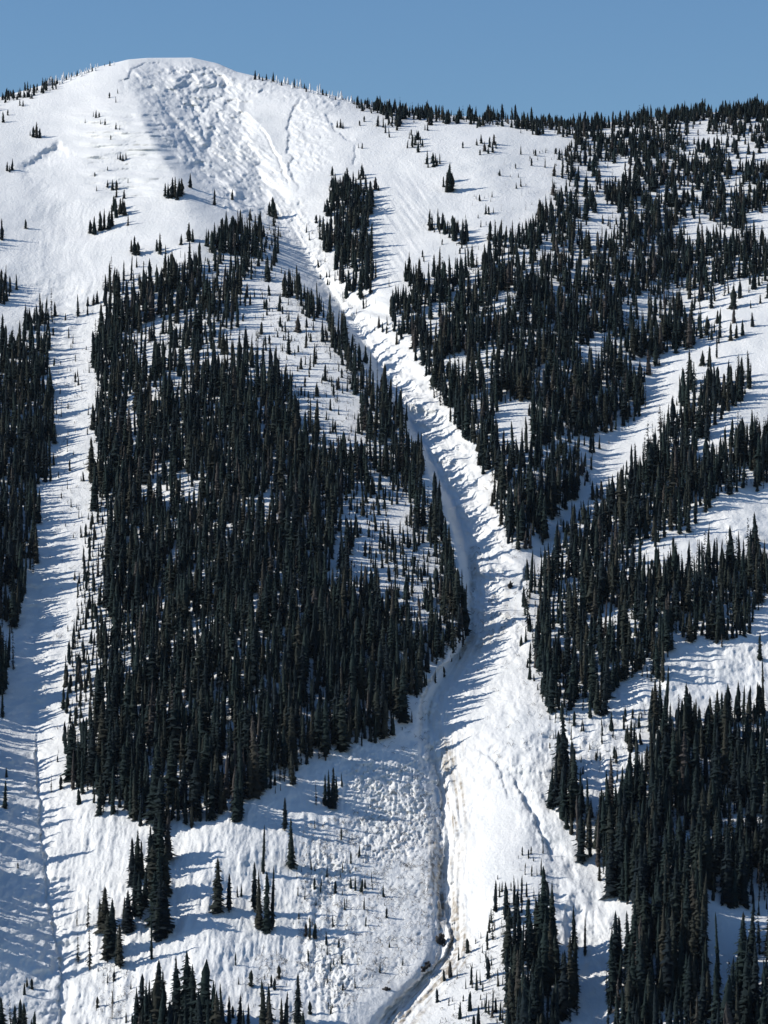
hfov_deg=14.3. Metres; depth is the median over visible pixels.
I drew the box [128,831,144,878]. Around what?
fir tree
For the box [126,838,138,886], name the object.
fir tree
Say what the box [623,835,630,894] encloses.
fir tree
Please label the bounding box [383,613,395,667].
fir tree
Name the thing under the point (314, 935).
young fir
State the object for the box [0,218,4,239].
fir tree
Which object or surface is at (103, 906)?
fir tree
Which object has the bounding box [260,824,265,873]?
fir tree
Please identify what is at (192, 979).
fir tree
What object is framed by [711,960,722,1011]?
fir tree
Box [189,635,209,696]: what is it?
fir tree
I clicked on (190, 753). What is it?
fir tree
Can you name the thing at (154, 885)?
fir tree
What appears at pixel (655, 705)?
fir tree
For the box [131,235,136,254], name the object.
stunted fir
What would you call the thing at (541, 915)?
fir tree
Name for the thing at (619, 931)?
fir tree
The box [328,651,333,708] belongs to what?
fir tree
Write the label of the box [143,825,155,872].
fir tree
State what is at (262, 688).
fir tree
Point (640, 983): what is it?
fir tree
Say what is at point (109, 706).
fir tree
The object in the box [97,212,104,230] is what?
stunted fir
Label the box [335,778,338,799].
fir tree
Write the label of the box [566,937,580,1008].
fir tree
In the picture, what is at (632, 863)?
fir tree
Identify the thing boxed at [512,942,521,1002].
fir tree
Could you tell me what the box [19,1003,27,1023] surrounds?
fir tree
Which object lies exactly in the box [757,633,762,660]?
fir tree
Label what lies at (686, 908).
fir tree
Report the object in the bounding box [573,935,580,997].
fir tree
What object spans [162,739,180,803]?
fir tree
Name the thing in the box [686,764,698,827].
fir tree
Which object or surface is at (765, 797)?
fir tree
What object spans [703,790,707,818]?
fir tree
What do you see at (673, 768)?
fir tree
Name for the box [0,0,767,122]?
sky
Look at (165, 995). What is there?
fir tree
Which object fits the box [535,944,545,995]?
fir tree
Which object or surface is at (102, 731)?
fir tree
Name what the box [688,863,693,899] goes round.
fir tree
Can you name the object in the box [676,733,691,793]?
fir tree
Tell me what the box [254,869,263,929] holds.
fir tree
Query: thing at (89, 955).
fir tree
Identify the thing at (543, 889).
fir tree
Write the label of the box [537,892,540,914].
fir tree
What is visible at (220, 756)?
fir tree
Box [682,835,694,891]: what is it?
fir tree
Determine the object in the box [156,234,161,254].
fir tree
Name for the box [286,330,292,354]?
fir tree
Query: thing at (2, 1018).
fir tree
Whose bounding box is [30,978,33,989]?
young fir
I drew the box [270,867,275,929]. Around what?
fir tree
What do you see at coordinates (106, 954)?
fir tree
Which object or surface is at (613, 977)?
fir tree
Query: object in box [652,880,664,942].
fir tree
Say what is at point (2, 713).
fir tree
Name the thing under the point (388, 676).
fir tree
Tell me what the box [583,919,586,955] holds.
fir tree
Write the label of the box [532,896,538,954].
fir tree
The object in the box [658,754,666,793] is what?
fir tree
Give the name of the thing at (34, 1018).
fir tree
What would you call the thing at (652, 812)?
fir tree
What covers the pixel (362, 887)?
saplings
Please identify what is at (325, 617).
fir tree
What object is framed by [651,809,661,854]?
fir tree
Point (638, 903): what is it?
fir tree
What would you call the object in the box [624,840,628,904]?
fir tree
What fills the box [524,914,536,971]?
fir tree
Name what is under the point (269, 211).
stunted fir
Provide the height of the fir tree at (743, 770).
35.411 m
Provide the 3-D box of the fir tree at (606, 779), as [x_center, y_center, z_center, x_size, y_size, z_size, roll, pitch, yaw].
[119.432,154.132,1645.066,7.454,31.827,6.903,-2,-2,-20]
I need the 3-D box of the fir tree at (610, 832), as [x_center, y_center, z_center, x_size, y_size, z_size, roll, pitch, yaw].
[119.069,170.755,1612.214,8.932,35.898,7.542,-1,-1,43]
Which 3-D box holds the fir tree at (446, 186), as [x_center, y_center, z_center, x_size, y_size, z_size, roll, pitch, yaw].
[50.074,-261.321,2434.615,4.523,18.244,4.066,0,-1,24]
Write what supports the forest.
on the terrain
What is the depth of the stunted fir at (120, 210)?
2396.28 m
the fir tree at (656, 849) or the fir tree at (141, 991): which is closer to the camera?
the fir tree at (141, 991)
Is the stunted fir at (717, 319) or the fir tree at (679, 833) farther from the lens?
the stunted fir at (717, 319)
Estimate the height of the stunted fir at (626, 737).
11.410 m
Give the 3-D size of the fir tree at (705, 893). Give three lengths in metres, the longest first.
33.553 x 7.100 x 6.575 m
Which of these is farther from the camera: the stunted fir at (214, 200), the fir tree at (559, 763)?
the stunted fir at (214, 200)
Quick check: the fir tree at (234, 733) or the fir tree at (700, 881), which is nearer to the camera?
the fir tree at (700, 881)
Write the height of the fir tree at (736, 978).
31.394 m
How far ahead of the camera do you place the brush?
1622.68 m
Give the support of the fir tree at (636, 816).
on the terrain
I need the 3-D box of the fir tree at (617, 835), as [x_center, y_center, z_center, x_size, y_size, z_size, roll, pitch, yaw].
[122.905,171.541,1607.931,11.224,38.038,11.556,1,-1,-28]
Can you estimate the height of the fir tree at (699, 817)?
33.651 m
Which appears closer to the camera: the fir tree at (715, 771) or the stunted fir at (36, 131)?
the fir tree at (715, 771)
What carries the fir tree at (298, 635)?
on the terrain
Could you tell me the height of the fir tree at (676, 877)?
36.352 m
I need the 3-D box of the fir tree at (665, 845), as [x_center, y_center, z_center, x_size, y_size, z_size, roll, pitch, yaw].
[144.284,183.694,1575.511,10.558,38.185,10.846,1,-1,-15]
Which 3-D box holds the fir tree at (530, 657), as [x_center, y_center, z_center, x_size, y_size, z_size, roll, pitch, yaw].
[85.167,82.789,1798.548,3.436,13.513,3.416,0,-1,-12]
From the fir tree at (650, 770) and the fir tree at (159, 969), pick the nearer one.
the fir tree at (159, 969)
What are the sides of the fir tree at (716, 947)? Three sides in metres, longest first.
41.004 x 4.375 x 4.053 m
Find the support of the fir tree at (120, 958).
on the terrain
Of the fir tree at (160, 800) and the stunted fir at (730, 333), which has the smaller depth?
the fir tree at (160, 800)
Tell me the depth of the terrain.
1886.25 m
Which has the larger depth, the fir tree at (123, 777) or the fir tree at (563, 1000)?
the fir tree at (123, 777)
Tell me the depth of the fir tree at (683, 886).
1554.91 m
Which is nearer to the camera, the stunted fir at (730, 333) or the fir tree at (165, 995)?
the fir tree at (165, 995)
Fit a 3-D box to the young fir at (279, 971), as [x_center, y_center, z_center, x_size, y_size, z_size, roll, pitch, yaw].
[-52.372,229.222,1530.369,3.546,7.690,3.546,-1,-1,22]
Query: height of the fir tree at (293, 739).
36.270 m
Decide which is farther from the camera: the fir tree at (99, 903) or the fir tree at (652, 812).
the fir tree at (652, 812)
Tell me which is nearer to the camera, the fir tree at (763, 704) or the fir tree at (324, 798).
the fir tree at (324, 798)
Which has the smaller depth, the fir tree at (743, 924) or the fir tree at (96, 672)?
the fir tree at (743, 924)
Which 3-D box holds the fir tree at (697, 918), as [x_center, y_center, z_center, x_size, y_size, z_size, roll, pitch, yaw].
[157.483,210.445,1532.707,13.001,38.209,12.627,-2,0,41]
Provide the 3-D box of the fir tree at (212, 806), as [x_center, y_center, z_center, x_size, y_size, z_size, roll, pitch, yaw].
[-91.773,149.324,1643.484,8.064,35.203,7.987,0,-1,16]
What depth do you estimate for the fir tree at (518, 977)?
1499.63 m
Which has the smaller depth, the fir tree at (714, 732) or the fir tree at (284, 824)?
the fir tree at (284, 824)
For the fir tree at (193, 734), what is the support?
on the terrain
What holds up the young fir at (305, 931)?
on the terrain
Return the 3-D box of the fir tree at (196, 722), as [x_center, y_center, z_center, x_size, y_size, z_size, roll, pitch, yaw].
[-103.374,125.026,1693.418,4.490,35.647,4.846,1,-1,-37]
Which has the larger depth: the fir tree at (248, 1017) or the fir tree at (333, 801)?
the fir tree at (333, 801)
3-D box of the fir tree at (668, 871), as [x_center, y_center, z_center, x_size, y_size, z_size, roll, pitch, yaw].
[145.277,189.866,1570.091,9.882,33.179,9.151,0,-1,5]
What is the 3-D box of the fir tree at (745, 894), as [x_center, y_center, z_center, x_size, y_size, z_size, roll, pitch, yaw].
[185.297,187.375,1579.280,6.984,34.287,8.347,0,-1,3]
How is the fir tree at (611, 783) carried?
on the terrain
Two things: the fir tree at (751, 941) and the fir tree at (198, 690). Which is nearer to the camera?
the fir tree at (751, 941)
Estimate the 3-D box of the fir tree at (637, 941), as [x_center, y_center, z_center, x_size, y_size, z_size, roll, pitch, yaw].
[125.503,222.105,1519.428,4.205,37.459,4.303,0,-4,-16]
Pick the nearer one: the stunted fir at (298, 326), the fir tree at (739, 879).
the fir tree at (739, 879)
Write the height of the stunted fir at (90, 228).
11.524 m
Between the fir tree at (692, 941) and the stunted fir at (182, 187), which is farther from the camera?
the stunted fir at (182, 187)
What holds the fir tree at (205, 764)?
on the terrain
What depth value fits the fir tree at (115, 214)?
2392.12 m
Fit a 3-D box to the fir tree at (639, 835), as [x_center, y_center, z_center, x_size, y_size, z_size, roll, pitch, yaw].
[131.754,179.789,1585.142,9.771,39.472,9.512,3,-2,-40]
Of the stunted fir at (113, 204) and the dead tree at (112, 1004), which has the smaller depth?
the dead tree at (112, 1004)
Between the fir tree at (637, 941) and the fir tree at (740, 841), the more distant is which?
the fir tree at (740, 841)
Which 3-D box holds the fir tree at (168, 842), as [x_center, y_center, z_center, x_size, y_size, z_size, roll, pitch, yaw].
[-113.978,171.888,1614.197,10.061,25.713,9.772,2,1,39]
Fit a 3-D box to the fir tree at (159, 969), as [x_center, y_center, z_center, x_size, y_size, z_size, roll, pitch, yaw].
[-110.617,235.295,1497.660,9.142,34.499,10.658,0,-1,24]
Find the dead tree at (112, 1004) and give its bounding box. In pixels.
[110,983,113,1018]
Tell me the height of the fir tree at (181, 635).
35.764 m
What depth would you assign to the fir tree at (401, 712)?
1741.63 m
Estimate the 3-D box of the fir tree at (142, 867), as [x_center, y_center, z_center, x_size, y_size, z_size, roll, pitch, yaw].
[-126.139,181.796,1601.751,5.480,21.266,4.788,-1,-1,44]
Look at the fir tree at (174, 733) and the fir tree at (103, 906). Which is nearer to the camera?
the fir tree at (103, 906)
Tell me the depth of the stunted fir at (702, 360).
2151.55 m
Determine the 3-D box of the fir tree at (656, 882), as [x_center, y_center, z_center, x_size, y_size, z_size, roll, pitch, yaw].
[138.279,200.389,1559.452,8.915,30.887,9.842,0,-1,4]
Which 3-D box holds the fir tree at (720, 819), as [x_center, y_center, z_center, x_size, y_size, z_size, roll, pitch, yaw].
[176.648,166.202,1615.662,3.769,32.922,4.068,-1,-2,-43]
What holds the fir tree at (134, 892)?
on the terrain
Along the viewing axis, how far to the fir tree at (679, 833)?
1595.63 m
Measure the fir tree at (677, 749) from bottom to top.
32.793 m
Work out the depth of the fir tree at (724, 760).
1682.78 m
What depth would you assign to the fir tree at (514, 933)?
1544.67 m
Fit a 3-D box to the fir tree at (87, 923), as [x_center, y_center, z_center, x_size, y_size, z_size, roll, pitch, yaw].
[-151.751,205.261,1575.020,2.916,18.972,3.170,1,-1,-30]
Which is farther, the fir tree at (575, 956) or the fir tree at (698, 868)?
the fir tree at (698, 868)
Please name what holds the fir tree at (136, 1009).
on the terrain
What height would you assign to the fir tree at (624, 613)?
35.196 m
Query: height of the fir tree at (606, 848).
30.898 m
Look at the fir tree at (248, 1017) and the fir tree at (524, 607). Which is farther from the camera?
the fir tree at (524, 607)
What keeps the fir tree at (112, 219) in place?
on the terrain
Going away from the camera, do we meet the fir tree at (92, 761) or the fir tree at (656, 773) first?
the fir tree at (656, 773)
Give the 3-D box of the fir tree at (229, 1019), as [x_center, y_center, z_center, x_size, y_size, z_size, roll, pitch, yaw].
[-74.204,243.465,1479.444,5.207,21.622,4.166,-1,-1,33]
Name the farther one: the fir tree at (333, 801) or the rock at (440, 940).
the fir tree at (333, 801)
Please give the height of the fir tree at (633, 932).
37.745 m
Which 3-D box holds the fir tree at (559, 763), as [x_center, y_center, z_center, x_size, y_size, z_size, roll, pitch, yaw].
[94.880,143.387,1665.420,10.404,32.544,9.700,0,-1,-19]
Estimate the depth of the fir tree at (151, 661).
1765.77 m
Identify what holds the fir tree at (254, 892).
on the terrain
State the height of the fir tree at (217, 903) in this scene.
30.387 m
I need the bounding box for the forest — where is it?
[0,76,767,1023]
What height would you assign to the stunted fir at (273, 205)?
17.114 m
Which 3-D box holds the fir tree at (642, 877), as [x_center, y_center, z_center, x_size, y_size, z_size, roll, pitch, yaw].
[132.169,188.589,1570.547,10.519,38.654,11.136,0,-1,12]
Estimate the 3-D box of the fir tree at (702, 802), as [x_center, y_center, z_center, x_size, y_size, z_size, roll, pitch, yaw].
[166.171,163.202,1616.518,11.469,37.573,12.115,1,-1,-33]
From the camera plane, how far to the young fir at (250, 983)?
1520.42 m
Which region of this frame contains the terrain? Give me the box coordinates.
[0,58,767,1023]
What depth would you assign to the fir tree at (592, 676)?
1746.40 m
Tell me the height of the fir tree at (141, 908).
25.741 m
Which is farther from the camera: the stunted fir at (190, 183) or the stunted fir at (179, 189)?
the stunted fir at (190, 183)
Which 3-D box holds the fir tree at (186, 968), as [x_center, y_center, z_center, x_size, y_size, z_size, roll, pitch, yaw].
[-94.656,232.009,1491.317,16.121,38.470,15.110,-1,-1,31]
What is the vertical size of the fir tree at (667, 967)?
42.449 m
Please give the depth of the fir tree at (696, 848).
1585.93 m
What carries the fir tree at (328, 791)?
on the terrain
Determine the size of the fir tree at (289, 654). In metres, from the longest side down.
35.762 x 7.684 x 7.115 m
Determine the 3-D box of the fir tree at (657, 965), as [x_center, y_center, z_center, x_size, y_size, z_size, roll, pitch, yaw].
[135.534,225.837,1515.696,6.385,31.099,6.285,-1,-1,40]
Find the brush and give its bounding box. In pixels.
[43,293,637,1023]
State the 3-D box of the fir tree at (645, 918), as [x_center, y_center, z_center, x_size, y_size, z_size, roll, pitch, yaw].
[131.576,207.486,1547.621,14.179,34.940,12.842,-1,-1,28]
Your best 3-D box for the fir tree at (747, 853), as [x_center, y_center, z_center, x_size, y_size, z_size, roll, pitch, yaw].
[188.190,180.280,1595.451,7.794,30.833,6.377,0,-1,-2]
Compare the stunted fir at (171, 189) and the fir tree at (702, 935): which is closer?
the fir tree at (702, 935)
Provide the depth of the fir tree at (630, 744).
1701.96 m
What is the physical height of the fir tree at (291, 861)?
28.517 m
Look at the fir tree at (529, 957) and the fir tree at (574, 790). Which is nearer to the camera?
the fir tree at (529, 957)
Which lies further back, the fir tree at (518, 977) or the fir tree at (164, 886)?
the fir tree at (164, 886)
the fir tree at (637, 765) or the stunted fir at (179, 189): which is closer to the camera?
the fir tree at (637, 765)
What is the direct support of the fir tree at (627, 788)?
on the terrain
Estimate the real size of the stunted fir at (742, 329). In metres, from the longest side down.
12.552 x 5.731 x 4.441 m
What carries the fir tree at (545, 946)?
on the terrain
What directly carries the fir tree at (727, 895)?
on the terrain
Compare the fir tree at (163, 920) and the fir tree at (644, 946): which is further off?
the fir tree at (163, 920)
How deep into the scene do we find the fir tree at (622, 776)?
1670.43 m
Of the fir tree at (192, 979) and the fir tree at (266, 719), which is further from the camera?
the fir tree at (266, 719)
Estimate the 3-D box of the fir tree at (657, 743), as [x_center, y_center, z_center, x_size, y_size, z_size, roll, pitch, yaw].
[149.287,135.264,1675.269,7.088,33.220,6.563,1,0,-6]
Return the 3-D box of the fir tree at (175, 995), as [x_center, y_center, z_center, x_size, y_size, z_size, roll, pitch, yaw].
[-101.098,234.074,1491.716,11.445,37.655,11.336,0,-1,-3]
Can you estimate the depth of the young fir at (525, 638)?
1819.17 m
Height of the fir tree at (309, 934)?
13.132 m
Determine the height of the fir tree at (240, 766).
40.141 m
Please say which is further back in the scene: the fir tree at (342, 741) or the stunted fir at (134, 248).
the stunted fir at (134, 248)
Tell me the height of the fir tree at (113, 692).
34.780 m
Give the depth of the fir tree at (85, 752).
1689.07 m
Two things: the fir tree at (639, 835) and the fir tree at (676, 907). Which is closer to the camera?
the fir tree at (676, 907)
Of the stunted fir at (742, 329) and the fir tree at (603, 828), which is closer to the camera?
the fir tree at (603, 828)
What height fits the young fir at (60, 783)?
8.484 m
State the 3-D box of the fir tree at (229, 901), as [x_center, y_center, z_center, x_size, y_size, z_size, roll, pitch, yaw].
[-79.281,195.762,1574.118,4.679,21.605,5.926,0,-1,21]
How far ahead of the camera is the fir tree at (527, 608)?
1829.42 m
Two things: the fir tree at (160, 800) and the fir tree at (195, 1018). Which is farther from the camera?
the fir tree at (160, 800)
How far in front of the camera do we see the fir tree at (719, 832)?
1604.46 m
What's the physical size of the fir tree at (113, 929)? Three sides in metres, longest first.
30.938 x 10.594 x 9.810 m
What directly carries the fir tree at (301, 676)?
on the terrain
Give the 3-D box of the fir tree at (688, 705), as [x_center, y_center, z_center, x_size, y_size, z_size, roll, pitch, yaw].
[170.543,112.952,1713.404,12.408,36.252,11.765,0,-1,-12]
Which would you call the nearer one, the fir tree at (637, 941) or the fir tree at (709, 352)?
the fir tree at (637, 941)
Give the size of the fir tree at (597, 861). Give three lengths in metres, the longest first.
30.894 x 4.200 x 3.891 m
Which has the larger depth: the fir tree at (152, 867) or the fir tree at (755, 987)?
the fir tree at (152, 867)
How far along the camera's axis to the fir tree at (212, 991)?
1477.21 m
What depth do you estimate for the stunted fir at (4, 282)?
2280.95 m
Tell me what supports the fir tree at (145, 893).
on the terrain
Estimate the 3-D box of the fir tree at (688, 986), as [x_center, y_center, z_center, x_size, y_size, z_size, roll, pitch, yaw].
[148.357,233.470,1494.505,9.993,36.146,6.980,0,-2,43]
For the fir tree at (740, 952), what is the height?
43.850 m
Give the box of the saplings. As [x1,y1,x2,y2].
[52,113,762,1023]
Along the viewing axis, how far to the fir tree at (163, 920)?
1556.55 m
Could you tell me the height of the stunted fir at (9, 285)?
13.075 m
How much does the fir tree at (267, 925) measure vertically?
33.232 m
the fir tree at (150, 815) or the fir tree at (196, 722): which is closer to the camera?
the fir tree at (150, 815)
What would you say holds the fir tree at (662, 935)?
on the terrain
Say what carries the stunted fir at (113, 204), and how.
on the terrain
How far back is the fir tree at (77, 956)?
1555.63 m
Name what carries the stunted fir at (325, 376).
on the terrain
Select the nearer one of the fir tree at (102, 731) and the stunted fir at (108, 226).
the fir tree at (102, 731)
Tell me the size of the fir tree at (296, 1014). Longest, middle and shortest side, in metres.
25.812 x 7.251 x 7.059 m
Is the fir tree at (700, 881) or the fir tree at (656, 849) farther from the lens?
the fir tree at (656, 849)
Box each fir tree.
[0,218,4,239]
[0,646,6,694]
[0,691,4,717]
[0,997,7,1023]
[1,780,7,808]
[11,1005,18,1023]
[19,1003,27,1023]
[32,1012,35,1023]
[59,724,80,781]
[76,294,79,316]
[76,934,79,961]
[83,723,87,784]
[84,731,97,786]
[85,894,90,928]
[85,924,91,969]
[92,673,105,724]
[93,887,109,933]
[94,659,98,694]
[95,702,107,761]
[95,729,118,793]
[95,787,102,815]
[97,901,100,925]
[99,912,114,960]
[103,210,105,228]
[104,898,119,955]
[105,690,113,726]
[107,672,120,727]
[110,204,113,226]
[113,197,117,218]
[113,929,117,965]
[115,744,129,799]
[115,924,124,968]
[118,891,136,933]
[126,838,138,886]
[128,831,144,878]
[130,864,138,916]
[130,986,140,1023]
[132,873,146,919]
[138,974,144,1015]
[140,841,145,877]
[141,633,159,692]
[141,757,159,822]
[142,870,149,907]
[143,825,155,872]
[143,871,158,926]
[144,814,163,864]
[145,844,157,899]
[147,980,152,1018]
[149,879,172,940]
[150,743,165,785]
[150,917,153,959]
[150,960,164,989]
[152,776,168,834]
[152,894,163,941]
[153,880,174,932]
[154,815,170,865]
[155,688,169,742]
[155,850,163,888]
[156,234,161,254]
[160,972,168,1023]
[161,846,173,896]
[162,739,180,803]
[163,697,184,759]
[164,816,177,860]
[165,958,180,1022]
[173,178,176,197]
[174,617,187,671]
[174,950,196,1020]
[178,722,199,772]
[179,758,190,816]
[181,964,198,1023]
[185,729,196,780]
[186,759,203,821]
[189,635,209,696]
[192,1002,204,1023]
[195,706,198,750]
[196,666,200,713]
[199,731,211,793]
[205,758,218,820]
[208,858,224,913]
[210,980,214,1017]
[213,708,223,764]
[225,874,232,912]
[226,998,232,1023]
[230,770,241,821]
[232,691,237,748]
[236,994,242,1023]
[237,705,250,763]
[238,743,243,802]
[239,770,245,820]
[246,1004,249,1023]
[249,627,259,684]
[249,862,256,911]
[250,728,265,799]
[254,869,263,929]
[256,670,267,721]
[257,732,269,790]
[259,872,273,934]
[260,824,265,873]
[262,692,273,746]
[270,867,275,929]
[279,998,282,1023]
[281,798,288,830]
[285,819,297,868]
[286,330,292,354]
[286,623,293,679]
[286,703,302,764]
[290,975,304,1023]
[292,614,308,664]
[297,645,308,701]
[308,919,310,939]
[312,344,317,363]
[319,696,331,760]
[322,592,328,639]
[322,776,327,805]
[325,769,330,807]
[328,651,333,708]
[328,767,338,808]
[332,689,352,752]
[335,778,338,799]
[344,277,348,298]
[371,675,384,737]
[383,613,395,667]
[384,642,392,696]
[392,665,410,723]
[445,173,448,192]
[447,164,452,192]
[499,907,514,964]
[502,947,512,1004]
[512,905,516,948]
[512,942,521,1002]
[514,949,521,1004]
[522,581,530,630]
[522,585,526,613]
[524,898,532,946]
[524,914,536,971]
[528,642,531,662]
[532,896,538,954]
[533,866,557,952]
[534,895,546,957]
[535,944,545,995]
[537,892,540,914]
[537,908,554,995]
[548,918,558,988]
[549,884,562,946]
[555,746,567,797]
[558,713,569,779]
[558,741,567,785]
[558,951,574,1021]
[561,616,572,669]
[565,750,582,818]
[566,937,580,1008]
[567,754,570,789]
[567,754,572,809]
[567,905,578,950]
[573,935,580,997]
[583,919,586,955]
[585,652,599,707]
[594,812,599,866]
[599,792,607,855]
[599,837,619,899]
[602,772,612,813]
[604,803,615,860]
[604,834,607,883]
[604,936,620,1006]
[607,910,622,980]
[608,759,617,807]
[613,805,624,864]
[615,821,624,892]
[616,590,632,648]
[616,599,620,650]
[617,917,623,958]
[618,766,623,791]
[619,951,638,1015]
[621,787,626,832]
[621,948,631,1001]
[622,911,629,964]
[623,769,630,817]
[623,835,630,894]
[623,900,637,971]
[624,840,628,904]
[626,720,633,752]
[628,805,640,860]
[628,839,638,893]
[629,823,643,878]
[632,742,640,800]
[633,723,636,745]
[633,843,650,913]
[633,917,641,964]
[635,873,641,925]
[635,924,638,965]
[635,934,646,988]
[635,947,647,1023]
[638,890,655,948]
[640,818,643,856]
[640,929,649,979]
[643,842,649,894]
[647,758,653,800]
[649,793,659,835]
[649,824,661,880]
[650,679,660,732]
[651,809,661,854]
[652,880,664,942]
[653,730,661,767]
[654,747,659,789]
[654,878,661,903]
[654,938,661,988]
[656,780,663,835]
[656,903,666,966]
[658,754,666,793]
[659,833,672,900]
[659,921,675,1003]
[661,851,671,905]
[663,858,668,907]
[665,910,677,949]
[668,729,680,791]
[669,867,682,924]
[671,879,680,943]
[671,922,677,996]
[674,814,685,867]
[675,731,680,780]
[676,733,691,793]
[678,877,691,941]
[679,874,685,923]
[680,901,684,962]
[680,955,695,1023]
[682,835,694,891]
[683,684,693,746]
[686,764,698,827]
[687,915,699,974]
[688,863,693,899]
[689,873,700,925]
[690,786,710,844]
[690,824,703,883]
[690,956,699,1023]
[693,896,712,964]
[694,866,700,919]
[696,803,703,851]
[696,911,706,973]
[697,846,703,892]
[698,845,703,908]
[700,872,709,929]
[700,893,711,946]
[702,818,718,889]
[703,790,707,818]
[705,345,711,366]
[708,741,727,810]
[711,705,716,753]
[711,807,717,850]
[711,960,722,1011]
[714,810,724,863]
[714,912,723,988]
[715,330,717,358]
[718,693,723,744]
[718,800,723,850]
[720,692,729,750]
[720,717,730,784]
[720,825,732,884]
[720,839,734,908]
[728,747,736,801]
[733,923,752,1009]
[734,916,748,971]
[734,957,740,1008]
[737,845,742,899]
[737,912,747,949]
[738,826,743,871]
[738,843,750,909]
[739,939,755,1023]
[740,747,748,807]
[744,829,752,883]
[747,902,757,965]
[750,938,761,1013]
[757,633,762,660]
[759,778,767,839]
[759,801,767,867]
[761,660,766,717]
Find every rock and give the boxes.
[425,961,430,968]
[436,932,445,946]
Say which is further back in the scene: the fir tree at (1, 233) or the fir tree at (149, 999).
the fir tree at (1, 233)
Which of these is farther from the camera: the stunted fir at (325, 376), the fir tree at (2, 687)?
the stunted fir at (325, 376)
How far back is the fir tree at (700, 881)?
1561.84 m
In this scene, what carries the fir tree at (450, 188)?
on the terrain
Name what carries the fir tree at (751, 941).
on the terrain
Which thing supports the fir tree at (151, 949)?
on the terrain
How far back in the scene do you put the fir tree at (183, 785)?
1648.53 m
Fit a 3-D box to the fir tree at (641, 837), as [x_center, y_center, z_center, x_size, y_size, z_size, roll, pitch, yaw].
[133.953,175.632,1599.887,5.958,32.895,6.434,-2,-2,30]
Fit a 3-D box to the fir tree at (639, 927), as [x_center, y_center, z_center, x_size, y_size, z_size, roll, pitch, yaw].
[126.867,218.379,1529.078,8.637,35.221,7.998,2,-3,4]
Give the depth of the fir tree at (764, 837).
1614.28 m
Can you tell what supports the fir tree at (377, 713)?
on the terrain
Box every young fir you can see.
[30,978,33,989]
[59,776,62,789]
[76,788,80,804]
[247,970,253,986]
[276,965,280,978]
[303,923,307,936]
[308,1001,312,1014]
[312,923,316,938]
[524,627,527,641]
[572,711,576,725]
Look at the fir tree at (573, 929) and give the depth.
1555.82 m
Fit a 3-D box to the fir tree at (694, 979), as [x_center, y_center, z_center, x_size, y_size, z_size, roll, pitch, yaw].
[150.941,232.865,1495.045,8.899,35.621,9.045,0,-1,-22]
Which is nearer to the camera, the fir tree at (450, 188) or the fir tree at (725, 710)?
the fir tree at (725, 710)
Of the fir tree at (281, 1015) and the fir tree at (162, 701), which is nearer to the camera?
the fir tree at (281, 1015)
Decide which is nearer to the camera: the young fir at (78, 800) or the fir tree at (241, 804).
the fir tree at (241, 804)
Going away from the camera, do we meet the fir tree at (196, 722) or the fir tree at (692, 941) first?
the fir tree at (692, 941)
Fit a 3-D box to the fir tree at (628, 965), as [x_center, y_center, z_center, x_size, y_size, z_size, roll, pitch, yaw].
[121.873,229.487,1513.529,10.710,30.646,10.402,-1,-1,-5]
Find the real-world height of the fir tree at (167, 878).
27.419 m
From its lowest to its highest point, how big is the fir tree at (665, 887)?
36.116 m
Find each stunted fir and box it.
[2,273,8,289]
[8,277,11,291]
[33,122,37,137]
[53,302,58,316]
[88,220,91,233]
[91,216,96,234]
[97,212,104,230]
[105,211,110,228]
[111,196,114,210]
[118,198,122,214]
[122,200,127,215]
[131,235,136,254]
[134,242,140,254]
[166,186,169,197]
[168,177,174,197]
[177,180,182,196]
[181,178,185,194]
[185,224,191,240]
[188,173,192,187]
[191,229,194,241]
[212,189,215,204]
[267,202,270,215]
[270,197,277,216]
[294,315,301,332]
[322,364,327,380]
[451,174,454,190]
[609,712,613,731]
[624,724,628,742]
[698,350,704,366]
[715,310,718,322]
[728,323,732,340]
[733,323,738,337]
[740,320,745,335]
[750,313,754,326]
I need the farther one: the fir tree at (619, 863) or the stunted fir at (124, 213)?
the stunted fir at (124, 213)
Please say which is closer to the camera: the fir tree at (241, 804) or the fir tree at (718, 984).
the fir tree at (718, 984)
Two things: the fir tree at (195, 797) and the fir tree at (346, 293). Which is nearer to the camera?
the fir tree at (195, 797)
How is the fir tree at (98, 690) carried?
on the terrain
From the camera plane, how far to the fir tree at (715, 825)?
1605.78 m
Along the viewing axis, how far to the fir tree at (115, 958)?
1544.23 m
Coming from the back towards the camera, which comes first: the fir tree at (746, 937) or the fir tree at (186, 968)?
the fir tree at (746, 937)
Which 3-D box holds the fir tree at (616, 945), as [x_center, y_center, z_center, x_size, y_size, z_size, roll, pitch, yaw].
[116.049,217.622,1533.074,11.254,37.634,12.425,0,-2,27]
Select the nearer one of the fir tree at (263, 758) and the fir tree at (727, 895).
the fir tree at (727, 895)
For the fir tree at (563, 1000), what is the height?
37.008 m
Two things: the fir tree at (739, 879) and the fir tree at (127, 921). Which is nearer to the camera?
the fir tree at (127, 921)
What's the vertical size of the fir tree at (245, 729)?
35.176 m
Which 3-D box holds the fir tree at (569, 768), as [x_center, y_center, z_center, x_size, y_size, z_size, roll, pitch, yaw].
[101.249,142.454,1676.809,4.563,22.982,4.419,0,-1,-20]
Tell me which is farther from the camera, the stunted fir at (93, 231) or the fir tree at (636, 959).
the stunted fir at (93, 231)
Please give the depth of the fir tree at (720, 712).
1708.38 m
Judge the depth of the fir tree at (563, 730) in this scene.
1685.49 m
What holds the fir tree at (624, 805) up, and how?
on the terrain
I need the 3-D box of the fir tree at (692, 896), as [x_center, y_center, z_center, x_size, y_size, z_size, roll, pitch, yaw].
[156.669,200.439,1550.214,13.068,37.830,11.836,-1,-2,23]
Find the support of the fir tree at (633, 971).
on the terrain
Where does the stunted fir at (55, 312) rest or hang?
on the terrain
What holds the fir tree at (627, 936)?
on the terrain

